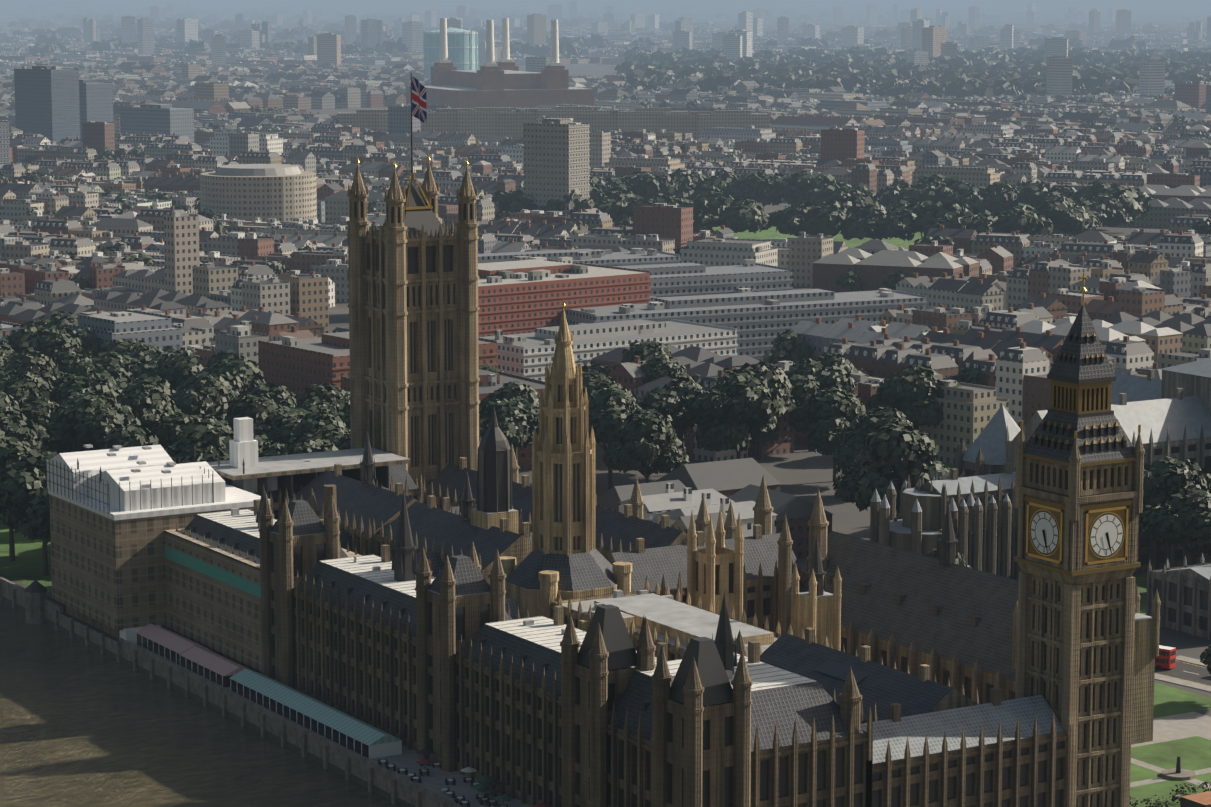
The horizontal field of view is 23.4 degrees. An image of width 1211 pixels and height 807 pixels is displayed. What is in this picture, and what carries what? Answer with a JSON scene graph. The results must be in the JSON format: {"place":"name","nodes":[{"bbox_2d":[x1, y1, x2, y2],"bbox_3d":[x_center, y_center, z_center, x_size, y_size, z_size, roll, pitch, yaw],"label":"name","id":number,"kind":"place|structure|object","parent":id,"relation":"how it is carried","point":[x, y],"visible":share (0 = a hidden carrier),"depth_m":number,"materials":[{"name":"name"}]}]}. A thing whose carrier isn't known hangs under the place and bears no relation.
{"place":"outdoors","nodes":[
{"label":"outdoors","id":0,"kind":"place"},
{"bbox_2d":[0,602,400,806],"bbox_3d":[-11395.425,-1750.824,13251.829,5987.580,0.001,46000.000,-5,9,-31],"label":"river thames","id":1,"kind":"structure","parent":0,"point":[82,724],"depth_m":546.71,"materials":[{"name":"liquid"}]},
{"bbox_2d":[0,0,1210,14],"bbox_3d":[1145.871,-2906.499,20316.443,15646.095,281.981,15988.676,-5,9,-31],"label":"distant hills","id":2,"kind":"structure","parent":0,"point":[67,7],"depth_m":14909.43,"materials":[{"name":"grey"}]},
{"bbox_2d":[0,62,1210,806],"bbox_3d":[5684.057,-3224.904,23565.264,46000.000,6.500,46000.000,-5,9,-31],"label":"ground","id":3,"kind":"structure","parent":0,"point":[802,472],"depth_m":821.92,"materials":[{"name":"stone"}]},
{"bbox_2d":[45,417,410,671],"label":"scaffolded building","id":4,"kind":"structure","parent":3,"relation":"on","point":[128,560],"depth_m":617.83,"materials":[{"name":"beige stone"}]},
{"bbox_2d":[0,576,530,806],"bbox_3d":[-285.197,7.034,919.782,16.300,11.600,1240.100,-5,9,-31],"label":"riverside terrace","id":5,"kind":"structure","parent":3,"relation":"on","point":[33,603],"depth_m":551.93,"materials":[{"name":"stone"}]},
{"bbox_2d":[135,624,402,758],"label":"terrace marquees","id":6,"kind":"object","parent":5,"relation":"on","point":[338,726],"visible":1,"depth_m":559.29,"materials":[{"name":"teal fabric"}]},
{"bbox_2d":[378,749,550,806],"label":"terrace tables","id":7,"kind":"object","parent":5,"relation":"on","point":[486,784],"visible":0.98,"depth_m":499.52,"materials":[{"name":"white fabric"}]},
{"bbox_2d":[347,72,479,486],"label":"tower","id":8,"kind":"structure","parent":3,"relation":"on","point":[413,276],"depth_m":679.65,"materials":[{"name":"stone"}]},
{"bbox_2d":[423,27,478,78],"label":"gasholder","id":9,"kind":"object","parent":3,"relation":"on","point":[463,51],"visible":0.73,"depth_m":3759.27,"materials":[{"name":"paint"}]},
{"bbox_2d":[66,485,872,806],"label":"palace river front","id":10,"kind":"structure","parent":3,"relation":"on","point":[452,665],"depth_m":494.50,"materials":[{"name":"stone"}]},
{"bbox_2d":[406,18,593,107],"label":"power station","id":11,"kind":"object","parent":3,"relation":"on","point":[503,81],"visible":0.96,"depth_m":2993.64,"materials":[{"name":"brick"}]},
{"bbox_2d":[500,299,631,618],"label":"central tower","id":12,"kind":"structure","parent":3,"relation":"on","point":[565,559],"depth_m":559.91,"materials":[{"name":"stone"}]},
{"bbox_2d":[0,462,1210,806],"bbox_3d":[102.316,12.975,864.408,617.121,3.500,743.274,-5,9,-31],"label":"lawn","id":13,"kind":"structure","parent":3,"relation":"on","point":[1172,756],"depth_m":546.26,"materials":[{"name":"green plant"}]},
{"bbox_2d":[1155,645,1175,668],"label":"double decker bus","id":14,"kind":"object","parent":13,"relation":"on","point":[1166,658],"visible":0.42,"depth_m":590.60,"materials":[{"name":"red metal"}]},
{"bbox_2d":[0,3,1210,463],"bbox_3d":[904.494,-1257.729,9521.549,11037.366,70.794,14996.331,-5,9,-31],"label":"city buildings","id":15,"kind":"structure","parent":3,"relation":"on","point":[1146,299],"depth_m":1696.09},
{"bbox_2d":[0,1,1210,470],"bbox_3d":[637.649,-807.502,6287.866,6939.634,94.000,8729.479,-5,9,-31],"label":"office buildings","id":16,"kind":"structure","parent":3,"relation":"on","point":[748,307],"depth_m":1591.46,"materials":[{"name":"grey concrete"}]},
{"bbox_2d":[0,311,1210,806],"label":"trees","id":17,"kind":"object","parent":3,"relation":"on","point":[62,389],"visible":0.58,"depth_m":795.17,"materials":[{"name":"green plant"}]},
{"bbox_2d":[0,6,1210,403],"bbox_3d":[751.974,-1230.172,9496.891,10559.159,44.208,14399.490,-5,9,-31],"label":"trees","id":18,"kind":"object","parent":3,"relation":"on","point":[828,204],"visible":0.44,"depth_m":3307.01,"materials":[{"name":"green plant"}]},
{"bbox_2d":[223,407,1073,806],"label":"palace ranges","id":19,"kind":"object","parent":3,"relation":"on","point":[935,743],"visible":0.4,"depth_m":551.88,"materials":[{"name":"stone"}]},
{"bbox_2d":[597,458,832,558],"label":"old palace yard houses","id":20,"kind":"structure","parent":3,"relation":"on","point":[677,494],"depth_m":707.03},
{"bbox_2d":[790,501,1160,744],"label":"medieval hall","id":21,"kind":"structure","parent":3,"relation":"on","point":[945,616],"depth_m":552.16,"materials":[{"name":"stone"}]},
{"bbox_2d":[870,358,1210,580],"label":"abbey","id":22,"kind":"structure","parent":3,"relation":"on","point":[1170,412],"depth_m":692.43,"materials":[{"name":"stone"}]},
{"bbox_2d":[1014,273,1144,806],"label":"clock tower","id":23,"kind":"structure","parent":3,"relation":"on","point":[1079,493],"depth_m":463.59,"materials":[{"name":"stone"}]},
{"bbox_2d":[1146,553,1210,639],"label":"church","id":24,"kind":"structure","parent":3,"relation":"on","point":[1184,591],"depth_m":624.90,"materials":[{"name":"stone"}]},
{"bbox_2d":[700,226,1100,249],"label":"lawn","id":25,"kind":"structure","parent":0,"point":[771,233],"depth_m":1606.29,"materials":[{"name":"green plant"}]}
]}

